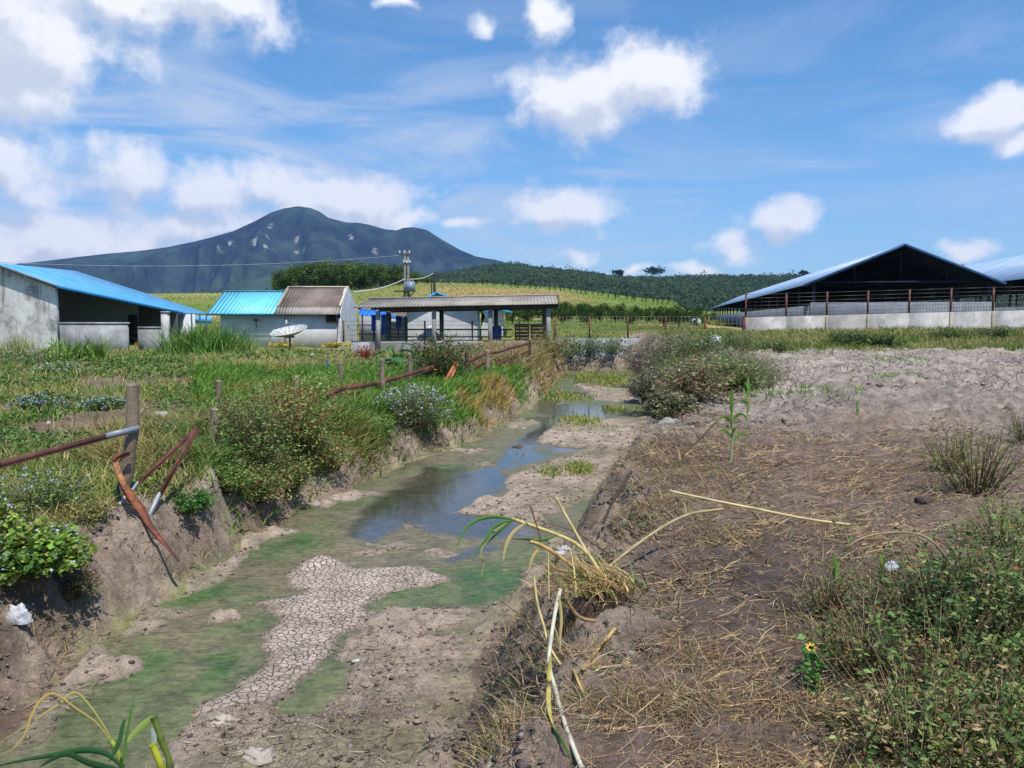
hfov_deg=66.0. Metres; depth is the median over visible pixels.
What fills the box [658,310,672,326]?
orchard tree
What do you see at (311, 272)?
hill tree
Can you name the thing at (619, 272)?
ridge tree
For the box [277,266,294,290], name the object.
hill tree
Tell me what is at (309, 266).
hill tree
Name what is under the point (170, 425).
flowering weed
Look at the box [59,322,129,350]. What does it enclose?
wall
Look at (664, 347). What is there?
shrub
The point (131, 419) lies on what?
wooden post
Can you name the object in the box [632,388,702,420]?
shrub
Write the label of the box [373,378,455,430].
shrub
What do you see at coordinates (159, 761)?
broken reed
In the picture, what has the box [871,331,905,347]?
shrub
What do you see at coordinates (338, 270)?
hill tree
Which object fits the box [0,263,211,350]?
farm building
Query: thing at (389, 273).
hill tree
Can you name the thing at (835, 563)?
cane plant
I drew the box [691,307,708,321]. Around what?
orchard tree
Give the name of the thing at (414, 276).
hill tree
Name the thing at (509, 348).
rusty rail
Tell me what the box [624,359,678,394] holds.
shrub
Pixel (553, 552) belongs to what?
broken cane
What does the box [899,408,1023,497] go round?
shrubby weed
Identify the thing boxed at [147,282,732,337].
hill grass
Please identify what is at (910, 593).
shrubby weed
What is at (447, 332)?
wire fence
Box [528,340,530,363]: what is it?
wooden post
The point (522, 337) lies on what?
wooden crate
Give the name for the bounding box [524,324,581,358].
shrub
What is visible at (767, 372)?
thicket undergrowth
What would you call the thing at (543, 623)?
broken cane
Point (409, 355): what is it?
wooden post
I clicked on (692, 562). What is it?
dead twigs
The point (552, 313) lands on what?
orchard tree
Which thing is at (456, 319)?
white storehouse
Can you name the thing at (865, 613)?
tangled grass
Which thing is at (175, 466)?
rusty rail
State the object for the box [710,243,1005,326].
cattle barn
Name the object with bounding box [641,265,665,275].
ridge tree
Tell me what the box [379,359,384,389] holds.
wooden post
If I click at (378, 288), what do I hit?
power cable
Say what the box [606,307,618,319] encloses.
orchard tree
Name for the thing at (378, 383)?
rusty rail
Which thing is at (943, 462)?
shrubby weed
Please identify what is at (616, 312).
orchard tree
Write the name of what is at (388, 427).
shrub
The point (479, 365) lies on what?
rusty rail
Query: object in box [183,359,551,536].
bank grass
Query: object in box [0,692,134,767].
reed
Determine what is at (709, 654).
straw
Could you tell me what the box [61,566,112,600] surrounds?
weed
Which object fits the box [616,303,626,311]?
orchard tree
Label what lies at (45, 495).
flowering weed
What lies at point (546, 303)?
open shed
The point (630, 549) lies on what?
cut cane
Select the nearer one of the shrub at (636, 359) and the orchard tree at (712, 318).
the shrub at (636, 359)
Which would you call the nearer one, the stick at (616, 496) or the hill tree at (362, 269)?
the stick at (616, 496)
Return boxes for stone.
[153,411,168,415]
[306,500,319,505]
[657,417,682,424]
[914,495,932,503]
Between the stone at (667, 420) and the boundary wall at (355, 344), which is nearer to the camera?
the stone at (667, 420)
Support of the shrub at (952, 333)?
on the ground at (330, 601)
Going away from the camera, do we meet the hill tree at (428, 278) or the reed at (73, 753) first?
the reed at (73, 753)
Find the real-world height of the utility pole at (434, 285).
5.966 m
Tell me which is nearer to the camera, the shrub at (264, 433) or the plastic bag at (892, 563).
the plastic bag at (892, 563)
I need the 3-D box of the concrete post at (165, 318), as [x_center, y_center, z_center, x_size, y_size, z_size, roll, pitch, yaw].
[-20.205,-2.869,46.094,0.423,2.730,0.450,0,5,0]
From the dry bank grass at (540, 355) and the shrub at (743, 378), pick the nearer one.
the shrub at (743, 378)
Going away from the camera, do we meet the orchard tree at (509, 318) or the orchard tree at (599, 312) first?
the orchard tree at (509, 318)
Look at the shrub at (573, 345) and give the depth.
46.64 m
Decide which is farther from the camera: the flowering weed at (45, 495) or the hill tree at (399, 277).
the hill tree at (399, 277)
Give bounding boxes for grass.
[0,346,526,529]
[6,332,115,360]
[124,319,281,354]
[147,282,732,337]
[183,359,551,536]
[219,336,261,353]
[364,369,636,482]
[422,338,569,397]
[656,325,1023,355]
[723,537,1023,767]
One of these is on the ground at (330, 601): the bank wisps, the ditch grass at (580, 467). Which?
the bank wisps
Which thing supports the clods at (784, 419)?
on the ground at (330, 601)
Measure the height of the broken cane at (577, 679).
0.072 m
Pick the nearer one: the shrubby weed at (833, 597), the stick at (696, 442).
the shrubby weed at (833, 597)
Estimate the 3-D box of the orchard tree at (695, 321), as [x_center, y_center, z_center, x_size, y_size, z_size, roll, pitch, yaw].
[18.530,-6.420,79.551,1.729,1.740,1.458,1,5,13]
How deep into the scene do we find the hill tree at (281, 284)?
204.66 m
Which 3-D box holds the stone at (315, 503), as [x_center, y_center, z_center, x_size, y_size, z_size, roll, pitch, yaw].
[-3.208,1.971,12.847,0.236,0.144,0.275,-4,6,-43]
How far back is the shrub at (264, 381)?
16.29 m
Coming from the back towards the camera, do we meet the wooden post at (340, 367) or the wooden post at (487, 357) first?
the wooden post at (487, 357)
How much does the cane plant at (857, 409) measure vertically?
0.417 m
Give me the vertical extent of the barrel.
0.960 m
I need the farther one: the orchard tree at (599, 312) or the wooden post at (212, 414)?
the orchard tree at (599, 312)
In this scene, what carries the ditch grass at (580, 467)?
on the water
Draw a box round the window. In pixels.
[326,315,336,321]
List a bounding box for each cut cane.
[604,508,723,570]
[669,490,849,525]
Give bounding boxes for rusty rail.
[0,425,139,468]
[119,430,192,506]
[148,425,199,515]
[325,364,436,396]
[464,352,484,363]
[472,361,484,370]
[490,342,530,353]
[496,349,530,364]
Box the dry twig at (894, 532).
[838,531,953,568]
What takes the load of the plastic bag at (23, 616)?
on the ground at (330, 601)
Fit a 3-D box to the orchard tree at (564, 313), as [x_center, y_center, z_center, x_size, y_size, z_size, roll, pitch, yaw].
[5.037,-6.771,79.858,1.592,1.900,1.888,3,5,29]
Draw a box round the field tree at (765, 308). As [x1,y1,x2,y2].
[743,288,775,310]
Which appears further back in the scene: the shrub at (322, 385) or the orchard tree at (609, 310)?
the orchard tree at (609, 310)
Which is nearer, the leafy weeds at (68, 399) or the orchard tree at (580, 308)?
the leafy weeds at (68, 399)
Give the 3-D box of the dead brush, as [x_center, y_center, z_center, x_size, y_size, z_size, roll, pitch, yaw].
[2.303,1.092,11.209,2.611,1.024,17.093,1,5,17]
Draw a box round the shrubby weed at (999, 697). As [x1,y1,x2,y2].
[920,663,1023,767]
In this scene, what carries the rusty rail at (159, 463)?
on the ground at (330, 601)
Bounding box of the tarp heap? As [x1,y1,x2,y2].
[417,324,439,339]
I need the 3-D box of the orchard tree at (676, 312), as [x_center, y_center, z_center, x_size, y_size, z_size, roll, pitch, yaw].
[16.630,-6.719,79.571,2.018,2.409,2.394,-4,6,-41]
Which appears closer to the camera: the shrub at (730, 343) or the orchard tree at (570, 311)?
the shrub at (730, 343)
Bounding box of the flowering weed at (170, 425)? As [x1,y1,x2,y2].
[139,418,192,438]
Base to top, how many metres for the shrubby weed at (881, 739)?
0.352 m
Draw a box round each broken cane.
[456,515,603,574]
[528,540,595,583]
[532,575,561,665]
[542,495,604,580]
[546,588,584,767]
[561,592,596,622]
[573,668,584,693]
[581,627,617,670]
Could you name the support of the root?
on the ground at (330, 601)
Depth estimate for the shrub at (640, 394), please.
28.25 m
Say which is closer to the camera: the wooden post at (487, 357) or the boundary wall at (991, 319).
the wooden post at (487, 357)
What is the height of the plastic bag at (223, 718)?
0.058 m
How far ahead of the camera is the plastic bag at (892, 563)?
4.95 m
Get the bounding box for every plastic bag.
[6,603,33,624]
[210,713,242,727]
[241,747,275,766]
[556,545,570,554]
[885,561,900,570]
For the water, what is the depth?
9.07 m
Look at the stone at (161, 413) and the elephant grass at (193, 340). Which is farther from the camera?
the elephant grass at (193, 340)
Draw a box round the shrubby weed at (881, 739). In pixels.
[796,644,1002,767]
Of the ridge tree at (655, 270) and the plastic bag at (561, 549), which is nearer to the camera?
the plastic bag at (561, 549)
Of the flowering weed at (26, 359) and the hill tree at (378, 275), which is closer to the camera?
the flowering weed at (26, 359)
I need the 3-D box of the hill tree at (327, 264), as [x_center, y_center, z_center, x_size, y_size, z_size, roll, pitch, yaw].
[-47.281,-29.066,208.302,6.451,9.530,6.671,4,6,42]
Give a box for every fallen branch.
[746,455,812,470]
[776,662,940,679]
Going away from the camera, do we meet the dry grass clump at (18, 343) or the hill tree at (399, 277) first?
the dry grass clump at (18, 343)
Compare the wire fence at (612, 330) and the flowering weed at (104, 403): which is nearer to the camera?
the flowering weed at (104, 403)
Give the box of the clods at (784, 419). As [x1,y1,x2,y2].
[673,345,1015,430]
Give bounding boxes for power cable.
[0,255,398,265]
[354,279,403,291]
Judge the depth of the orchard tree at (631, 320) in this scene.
79.50 m
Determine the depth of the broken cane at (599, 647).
3.95 m
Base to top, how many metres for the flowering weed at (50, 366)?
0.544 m
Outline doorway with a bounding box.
[128,315,137,342]
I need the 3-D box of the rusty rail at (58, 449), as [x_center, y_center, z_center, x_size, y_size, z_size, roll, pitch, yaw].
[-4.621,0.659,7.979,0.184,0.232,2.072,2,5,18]
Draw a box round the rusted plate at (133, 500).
[112,451,179,562]
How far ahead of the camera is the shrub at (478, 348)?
32.99 m
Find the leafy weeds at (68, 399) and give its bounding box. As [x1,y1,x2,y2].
[0,348,512,530]
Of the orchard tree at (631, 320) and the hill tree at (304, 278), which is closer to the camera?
the orchard tree at (631, 320)
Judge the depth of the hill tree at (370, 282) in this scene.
202.65 m
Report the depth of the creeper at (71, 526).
7.36 m
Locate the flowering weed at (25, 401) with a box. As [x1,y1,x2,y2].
[6,392,66,412]
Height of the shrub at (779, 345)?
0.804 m
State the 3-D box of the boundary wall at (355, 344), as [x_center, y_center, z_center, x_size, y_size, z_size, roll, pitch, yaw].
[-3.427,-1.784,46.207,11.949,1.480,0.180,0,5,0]
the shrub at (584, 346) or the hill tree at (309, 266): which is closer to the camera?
the shrub at (584, 346)
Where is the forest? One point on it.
(706, 292)
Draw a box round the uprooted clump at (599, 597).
[505,537,690,640]
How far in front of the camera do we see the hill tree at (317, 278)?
205.61 m
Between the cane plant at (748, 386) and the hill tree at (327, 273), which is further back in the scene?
the hill tree at (327, 273)
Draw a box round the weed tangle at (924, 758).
[782,497,1023,767]
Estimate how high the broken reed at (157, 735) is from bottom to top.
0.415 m
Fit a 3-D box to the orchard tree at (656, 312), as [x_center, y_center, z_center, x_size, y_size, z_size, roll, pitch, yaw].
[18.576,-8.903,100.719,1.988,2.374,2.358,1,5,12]
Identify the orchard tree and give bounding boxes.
[504,310,521,323]
[510,310,525,320]
[518,310,532,322]
[525,309,539,319]
[536,309,554,321]
[551,305,562,315]
[553,308,569,323]
[559,301,572,309]
[566,308,574,321]
[572,303,589,321]
[578,302,594,313]
[578,311,596,324]
[591,306,606,321]
[592,304,604,317]
[596,303,609,310]
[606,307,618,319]
[608,310,622,322]
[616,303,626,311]
[617,310,625,319]
[624,311,636,323]
[628,310,638,321]
[632,305,642,313]
[637,309,645,319]
[642,310,656,321]
[651,305,662,320]
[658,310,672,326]
[661,306,677,319]
[666,305,686,325]
[683,311,691,323]
[687,312,703,326]
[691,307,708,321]
[706,311,717,320]
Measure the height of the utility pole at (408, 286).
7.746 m
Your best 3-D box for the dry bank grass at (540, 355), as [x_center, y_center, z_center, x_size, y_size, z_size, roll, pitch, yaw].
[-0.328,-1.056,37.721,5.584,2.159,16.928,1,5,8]
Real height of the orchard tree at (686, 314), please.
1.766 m
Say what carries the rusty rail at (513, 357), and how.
on the ground at (330, 601)
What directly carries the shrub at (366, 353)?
on the ground at (330, 601)
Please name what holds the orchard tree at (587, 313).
on the ground at (330, 601)
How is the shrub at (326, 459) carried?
on the ground at (330, 601)
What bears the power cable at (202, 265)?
attached to the utility pole at (408, 286)
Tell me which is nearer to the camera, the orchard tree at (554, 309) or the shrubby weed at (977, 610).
the shrubby weed at (977, 610)
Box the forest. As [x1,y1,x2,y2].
[144,260,1023,311]
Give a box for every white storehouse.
[407,292,487,339]
[480,310,511,335]
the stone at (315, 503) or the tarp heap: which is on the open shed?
the tarp heap
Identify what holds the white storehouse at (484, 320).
on the ground at (330, 601)
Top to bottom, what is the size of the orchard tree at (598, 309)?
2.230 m
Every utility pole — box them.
[394,250,415,315]
[429,271,437,293]
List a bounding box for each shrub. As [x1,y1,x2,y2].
[191,388,259,432]
[191,456,263,495]
[199,384,305,475]
[224,375,321,408]
[235,455,307,506]
[236,370,351,451]
[267,449,331,493]
[290,370,354,401]
[297,424,368,472]
[353,344,375,358]
[361,412,395,441]
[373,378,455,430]
[398,328,480,377]
[455,342,491,357]
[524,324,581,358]
[561,325,581,358]
[564,330,609,356]
[597,332,631,354]
[615,339,666,376]
[622,373,657,400]
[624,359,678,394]
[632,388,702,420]
[634,327,702,364]
[649,355,746,401]
[664,331,740,361]
[685,355,768,391]
[704,331,769,355]
[753,337,799,351]
[824,330,858,343]
[849,332,877,346]
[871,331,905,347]
[922,326,971,338]
[970,325,1020,337]
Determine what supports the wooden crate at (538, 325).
on the open shed
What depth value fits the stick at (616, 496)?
6.83 m
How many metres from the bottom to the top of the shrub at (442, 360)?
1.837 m
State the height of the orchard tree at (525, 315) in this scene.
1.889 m
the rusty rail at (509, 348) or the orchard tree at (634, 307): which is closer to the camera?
the rusty rail at (509, 348)
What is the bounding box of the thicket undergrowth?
[626,338,805,396]
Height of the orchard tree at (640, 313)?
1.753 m
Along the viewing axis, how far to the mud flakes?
6.31 m
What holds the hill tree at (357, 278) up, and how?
on the ground at (330, 601)
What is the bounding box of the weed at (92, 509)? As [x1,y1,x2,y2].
[47,496,117,523]
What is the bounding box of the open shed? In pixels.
[353,294,558,351]
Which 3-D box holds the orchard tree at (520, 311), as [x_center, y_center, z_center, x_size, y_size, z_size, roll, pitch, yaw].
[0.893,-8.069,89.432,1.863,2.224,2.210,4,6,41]
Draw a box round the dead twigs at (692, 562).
[495,391,792,649]
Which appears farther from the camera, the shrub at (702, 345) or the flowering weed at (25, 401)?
the shrub at (702, 345)
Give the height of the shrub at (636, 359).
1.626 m
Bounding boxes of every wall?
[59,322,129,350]
[137,327,161,350]
[351,341,551,350]
[555,338,640,360]
[746,310,1023,330]
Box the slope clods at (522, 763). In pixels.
[452,424,685,767]
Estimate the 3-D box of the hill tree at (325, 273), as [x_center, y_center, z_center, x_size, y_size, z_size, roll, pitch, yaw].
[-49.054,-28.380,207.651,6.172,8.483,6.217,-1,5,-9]
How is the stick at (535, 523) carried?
on the broken cane at (553, 552)
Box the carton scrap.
[351,658,359,662]
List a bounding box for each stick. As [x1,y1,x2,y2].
[365,647,403,651]
[529,505,540,540]
[602,471,631,524]
[682,418,718,455]
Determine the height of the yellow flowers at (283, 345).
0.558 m
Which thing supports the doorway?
in the farm building
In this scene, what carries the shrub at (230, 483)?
on the ground at (330, 601)
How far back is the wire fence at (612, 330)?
46.83 m
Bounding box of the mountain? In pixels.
[14,206,506,293]
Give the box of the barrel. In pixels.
[492,326,501,340]
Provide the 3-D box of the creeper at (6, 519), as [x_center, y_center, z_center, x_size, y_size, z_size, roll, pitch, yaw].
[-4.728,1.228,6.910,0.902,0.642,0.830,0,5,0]
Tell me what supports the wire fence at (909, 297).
on the boundary wall at (991, 319)
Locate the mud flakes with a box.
[20,425,637,767]
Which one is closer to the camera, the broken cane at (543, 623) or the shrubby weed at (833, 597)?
the broken cane at (543, 623)
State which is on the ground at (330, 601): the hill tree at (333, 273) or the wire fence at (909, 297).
the hill tree at (333, 273)
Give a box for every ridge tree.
[610,269,623,275]
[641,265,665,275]
[798,270,809,274]
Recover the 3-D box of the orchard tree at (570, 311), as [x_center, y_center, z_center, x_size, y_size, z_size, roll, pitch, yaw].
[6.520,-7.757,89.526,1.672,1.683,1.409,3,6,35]
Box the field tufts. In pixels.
[727,354,1023,402]
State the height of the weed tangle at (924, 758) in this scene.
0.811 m
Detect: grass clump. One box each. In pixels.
[0,331,44,354]
[86,333,120,359]
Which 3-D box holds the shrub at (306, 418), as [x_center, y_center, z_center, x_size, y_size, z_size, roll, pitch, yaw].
[-3.651,0.434,13.164,1.980,1.349,1.806,0,5,0]
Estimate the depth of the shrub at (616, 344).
46.59 m
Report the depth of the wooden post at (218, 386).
17.99 m
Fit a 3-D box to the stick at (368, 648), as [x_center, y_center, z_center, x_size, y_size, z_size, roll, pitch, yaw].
[-1.137,2.387,7.076,0.389,0.055,0.077,2,5,18]
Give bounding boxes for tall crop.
[551,302,736,325]
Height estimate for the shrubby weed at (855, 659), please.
0.446 m
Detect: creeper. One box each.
[0,498,33,535]
[0,514,97,585]
[43,522,87,571]
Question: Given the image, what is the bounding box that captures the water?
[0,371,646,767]
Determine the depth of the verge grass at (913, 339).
41.26 m
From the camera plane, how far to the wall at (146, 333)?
46.93 m
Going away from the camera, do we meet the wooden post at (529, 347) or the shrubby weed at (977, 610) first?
the shrubby weed at (977, 610)
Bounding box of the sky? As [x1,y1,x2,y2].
[0,0,1023,277]
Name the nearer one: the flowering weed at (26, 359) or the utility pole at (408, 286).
the flowering weed at (26, 359)
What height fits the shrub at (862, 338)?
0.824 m
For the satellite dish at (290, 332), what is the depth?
48.22 m
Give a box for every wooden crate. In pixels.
[514,324,529,340]
[530,324,545,340]
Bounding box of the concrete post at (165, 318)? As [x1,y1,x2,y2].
[160,311,170,347]
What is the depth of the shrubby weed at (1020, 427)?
11.92 m
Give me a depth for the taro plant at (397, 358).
31.06 m
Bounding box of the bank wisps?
[0,377,705,767]
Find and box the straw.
[454,411,1023,767]
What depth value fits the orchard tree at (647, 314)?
89.55 m
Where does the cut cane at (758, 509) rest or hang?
on the ground at (330, 601)
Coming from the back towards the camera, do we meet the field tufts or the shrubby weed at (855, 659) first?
the field tufts
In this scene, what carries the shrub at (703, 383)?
on the ground at (330, 601)
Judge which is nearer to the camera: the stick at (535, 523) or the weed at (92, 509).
the stick at (535, 523)
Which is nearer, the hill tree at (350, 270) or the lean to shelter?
the lean to shelter
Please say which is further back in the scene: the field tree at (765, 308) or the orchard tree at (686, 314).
the field tree at (765, 308)
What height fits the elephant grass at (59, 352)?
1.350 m
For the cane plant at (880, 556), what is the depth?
4.62 m
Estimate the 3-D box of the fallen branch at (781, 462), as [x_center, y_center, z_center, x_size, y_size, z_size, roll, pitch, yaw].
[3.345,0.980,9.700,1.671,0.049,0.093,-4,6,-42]
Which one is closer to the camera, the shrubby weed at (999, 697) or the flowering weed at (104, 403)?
the shrubby weed at (999, 697)
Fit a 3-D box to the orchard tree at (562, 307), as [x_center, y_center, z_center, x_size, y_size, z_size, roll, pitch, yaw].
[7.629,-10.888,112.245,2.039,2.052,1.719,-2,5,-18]
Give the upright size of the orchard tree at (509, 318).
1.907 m
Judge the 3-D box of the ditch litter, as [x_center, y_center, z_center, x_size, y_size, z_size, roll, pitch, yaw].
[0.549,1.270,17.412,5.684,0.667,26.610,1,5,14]
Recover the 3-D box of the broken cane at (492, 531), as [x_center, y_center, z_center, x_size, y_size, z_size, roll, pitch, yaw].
[0.117,0.966,4.656,0.891,0.397,0.125,0,5,0]
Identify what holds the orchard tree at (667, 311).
on the hill grass at (605, 325)
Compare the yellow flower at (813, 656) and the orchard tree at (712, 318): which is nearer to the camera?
the yellow flower at (813, 656)
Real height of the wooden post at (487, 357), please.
1.232 m
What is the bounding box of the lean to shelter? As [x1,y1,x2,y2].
[358,308,407,340]
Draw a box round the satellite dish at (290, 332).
[269,320,306,348]
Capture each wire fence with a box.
[342,321,554,341]
[555,316,745,337]
[745,286,1023,316]
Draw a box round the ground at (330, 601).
[0,283,1023,767]
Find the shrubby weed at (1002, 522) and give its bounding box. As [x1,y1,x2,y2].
[949,476,1023,548]
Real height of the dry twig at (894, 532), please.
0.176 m
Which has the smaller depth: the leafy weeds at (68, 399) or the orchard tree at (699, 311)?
the leafy weeds at (68, 399)
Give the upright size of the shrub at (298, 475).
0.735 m
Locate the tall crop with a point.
(709, 321)
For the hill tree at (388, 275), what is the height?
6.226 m
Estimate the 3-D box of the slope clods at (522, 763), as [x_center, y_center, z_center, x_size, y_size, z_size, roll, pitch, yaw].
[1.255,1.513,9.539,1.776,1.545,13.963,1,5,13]
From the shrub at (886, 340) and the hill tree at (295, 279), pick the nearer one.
the shrub at (886, 340)
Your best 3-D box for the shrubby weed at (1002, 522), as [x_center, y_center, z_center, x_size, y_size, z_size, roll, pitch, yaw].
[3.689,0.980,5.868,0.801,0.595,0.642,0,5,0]
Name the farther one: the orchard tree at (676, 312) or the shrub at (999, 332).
the orchard tree at (676, 312)
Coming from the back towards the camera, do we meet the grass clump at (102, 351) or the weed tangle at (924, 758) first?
the grass clump at (102, 351)
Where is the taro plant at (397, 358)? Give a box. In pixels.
[375,343,418,365]
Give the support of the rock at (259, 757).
on the ground at (330, 601)
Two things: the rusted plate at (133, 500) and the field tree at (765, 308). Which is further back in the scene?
the field tree at (765, 308)
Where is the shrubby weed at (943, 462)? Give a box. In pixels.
[901,417,992,473]
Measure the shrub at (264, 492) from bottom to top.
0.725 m
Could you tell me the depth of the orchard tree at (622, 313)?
100.53 m
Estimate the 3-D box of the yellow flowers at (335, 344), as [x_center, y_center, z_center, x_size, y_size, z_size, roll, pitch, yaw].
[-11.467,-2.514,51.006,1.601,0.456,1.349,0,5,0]
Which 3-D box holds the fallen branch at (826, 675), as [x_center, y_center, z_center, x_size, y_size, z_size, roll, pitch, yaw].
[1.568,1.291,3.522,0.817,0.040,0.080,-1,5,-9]
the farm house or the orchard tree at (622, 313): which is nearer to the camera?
the farm house
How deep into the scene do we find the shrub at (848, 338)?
39.29 m
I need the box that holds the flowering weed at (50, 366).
[20,361,89,373]
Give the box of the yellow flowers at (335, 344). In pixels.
[321,342,346,347]
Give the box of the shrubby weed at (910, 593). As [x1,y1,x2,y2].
[828,525,1012,640]
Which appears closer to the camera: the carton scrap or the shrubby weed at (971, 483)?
the carton scrap
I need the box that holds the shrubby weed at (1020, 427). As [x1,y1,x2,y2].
[1000,407,1023,441]
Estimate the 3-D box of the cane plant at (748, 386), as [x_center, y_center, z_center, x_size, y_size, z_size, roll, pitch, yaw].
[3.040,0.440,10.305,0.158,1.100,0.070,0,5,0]
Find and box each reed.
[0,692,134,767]
[127,714,173,767]
[148,742,165,767]
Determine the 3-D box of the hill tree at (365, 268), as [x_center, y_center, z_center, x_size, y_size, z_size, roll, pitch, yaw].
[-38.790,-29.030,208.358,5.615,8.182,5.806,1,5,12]
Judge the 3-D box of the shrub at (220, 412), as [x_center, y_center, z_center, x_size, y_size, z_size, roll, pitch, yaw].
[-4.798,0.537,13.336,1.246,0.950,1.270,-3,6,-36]
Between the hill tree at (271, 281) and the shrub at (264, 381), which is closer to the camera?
the shrub at (264, 381)
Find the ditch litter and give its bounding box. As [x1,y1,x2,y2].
[22,397,640,767]
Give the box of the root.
[725,638,775,677]
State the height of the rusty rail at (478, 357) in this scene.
0.391 m
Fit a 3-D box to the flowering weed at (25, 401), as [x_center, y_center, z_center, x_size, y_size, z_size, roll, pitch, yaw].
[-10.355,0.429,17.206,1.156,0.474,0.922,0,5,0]
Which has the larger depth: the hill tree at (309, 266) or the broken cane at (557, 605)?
the hill tree at (309, 266)
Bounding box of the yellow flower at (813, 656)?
[789,634,834,702]
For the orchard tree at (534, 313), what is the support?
on the ground at (330, 601)
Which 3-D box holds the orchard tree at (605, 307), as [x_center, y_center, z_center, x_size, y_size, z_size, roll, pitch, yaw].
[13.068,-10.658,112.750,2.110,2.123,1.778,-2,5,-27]
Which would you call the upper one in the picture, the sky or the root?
the sky
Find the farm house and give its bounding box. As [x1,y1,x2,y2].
[206,286,356,347]
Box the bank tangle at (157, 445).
[64,386,463,505]
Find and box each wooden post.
[115,382,139,501]
[210,408,219,445]
[215,380,221,400]
[294,375,299,398]
[338,362,342,378]
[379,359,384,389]
[407,353,412,380]
[464,353,468,372]
[485,349,489,370]
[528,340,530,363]
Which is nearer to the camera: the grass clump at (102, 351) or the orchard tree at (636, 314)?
the grass clump at (102, 351)
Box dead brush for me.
[466,391,778,744]
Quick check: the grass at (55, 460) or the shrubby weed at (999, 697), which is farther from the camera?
the grass at (55, 460)
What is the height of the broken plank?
0.577 m
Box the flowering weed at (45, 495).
[0,465,103,514]
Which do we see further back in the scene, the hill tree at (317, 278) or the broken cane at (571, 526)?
the hill tree at (317, 278)
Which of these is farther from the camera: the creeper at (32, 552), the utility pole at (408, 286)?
the utility pole at (408, 286)
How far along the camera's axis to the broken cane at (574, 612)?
4.21 m
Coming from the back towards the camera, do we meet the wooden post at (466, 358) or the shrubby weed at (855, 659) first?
the wooden post at (466, 358)
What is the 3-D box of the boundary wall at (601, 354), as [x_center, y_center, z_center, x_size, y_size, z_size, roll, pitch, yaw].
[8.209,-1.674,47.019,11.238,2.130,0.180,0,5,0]
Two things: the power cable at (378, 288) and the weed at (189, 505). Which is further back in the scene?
the power cable at (378, 288)
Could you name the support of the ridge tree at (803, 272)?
on the forest
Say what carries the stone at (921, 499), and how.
on the ground at (330, 601)
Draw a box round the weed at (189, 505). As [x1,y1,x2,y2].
[166,486,222,515]
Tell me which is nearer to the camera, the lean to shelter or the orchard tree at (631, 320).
the lean to shelter
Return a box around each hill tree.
[269,276,280,290]
[270,269,289,290]
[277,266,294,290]
[282,265,303,285]
[287,266,314,285]
[299,260,314,285]
[303,258,326,285]
[311,264,327,285]
[316,262,334,285]
[317,263,339,285]
[322,256,338,285]
[328,261,348,285]
[331,260,356,285]
[337,257,361,288]
[350,258,370,288]
[350,265,364,288]
[355,262,368,287]
[359,264,379,288]
[365,260,385,285]
[376,260,390,286]
[382,264,393,285]
[385,260,403,283]
[391,267,406,284]
[411,272,421,283]
[424,273,430,282]
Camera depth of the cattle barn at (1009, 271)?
75.84 m
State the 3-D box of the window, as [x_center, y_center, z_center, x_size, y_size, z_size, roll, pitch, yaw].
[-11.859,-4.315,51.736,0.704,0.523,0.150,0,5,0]
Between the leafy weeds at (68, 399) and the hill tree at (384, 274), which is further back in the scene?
the hill tree at (384, 274)
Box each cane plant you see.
[715,386,748,462]
[740,376,750,453]
[832,555,845,594]
[856,401,859,414]
[877,553,885,578]
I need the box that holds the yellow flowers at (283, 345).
[268,340,303,347]
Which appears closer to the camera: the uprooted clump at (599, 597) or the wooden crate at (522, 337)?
the uprooted clump at (599, 597)
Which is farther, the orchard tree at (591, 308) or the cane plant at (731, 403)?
the orchard tree at (591, 308)
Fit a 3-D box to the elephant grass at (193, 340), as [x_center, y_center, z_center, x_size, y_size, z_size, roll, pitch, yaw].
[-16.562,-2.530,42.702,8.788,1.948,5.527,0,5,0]
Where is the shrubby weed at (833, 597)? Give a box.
[780,558,873,618]
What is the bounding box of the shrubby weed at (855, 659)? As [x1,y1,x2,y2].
[793,586,941,686]
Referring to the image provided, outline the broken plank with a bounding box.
[445,360,456,380]
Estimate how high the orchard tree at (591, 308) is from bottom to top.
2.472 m
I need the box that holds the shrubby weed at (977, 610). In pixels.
[865,502,1023,658]
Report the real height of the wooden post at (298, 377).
1.104 m
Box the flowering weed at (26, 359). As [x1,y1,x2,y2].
[0,350,64,364]
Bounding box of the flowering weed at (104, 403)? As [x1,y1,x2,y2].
[77,395,125,409]
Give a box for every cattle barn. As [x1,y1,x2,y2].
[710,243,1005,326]
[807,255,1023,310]

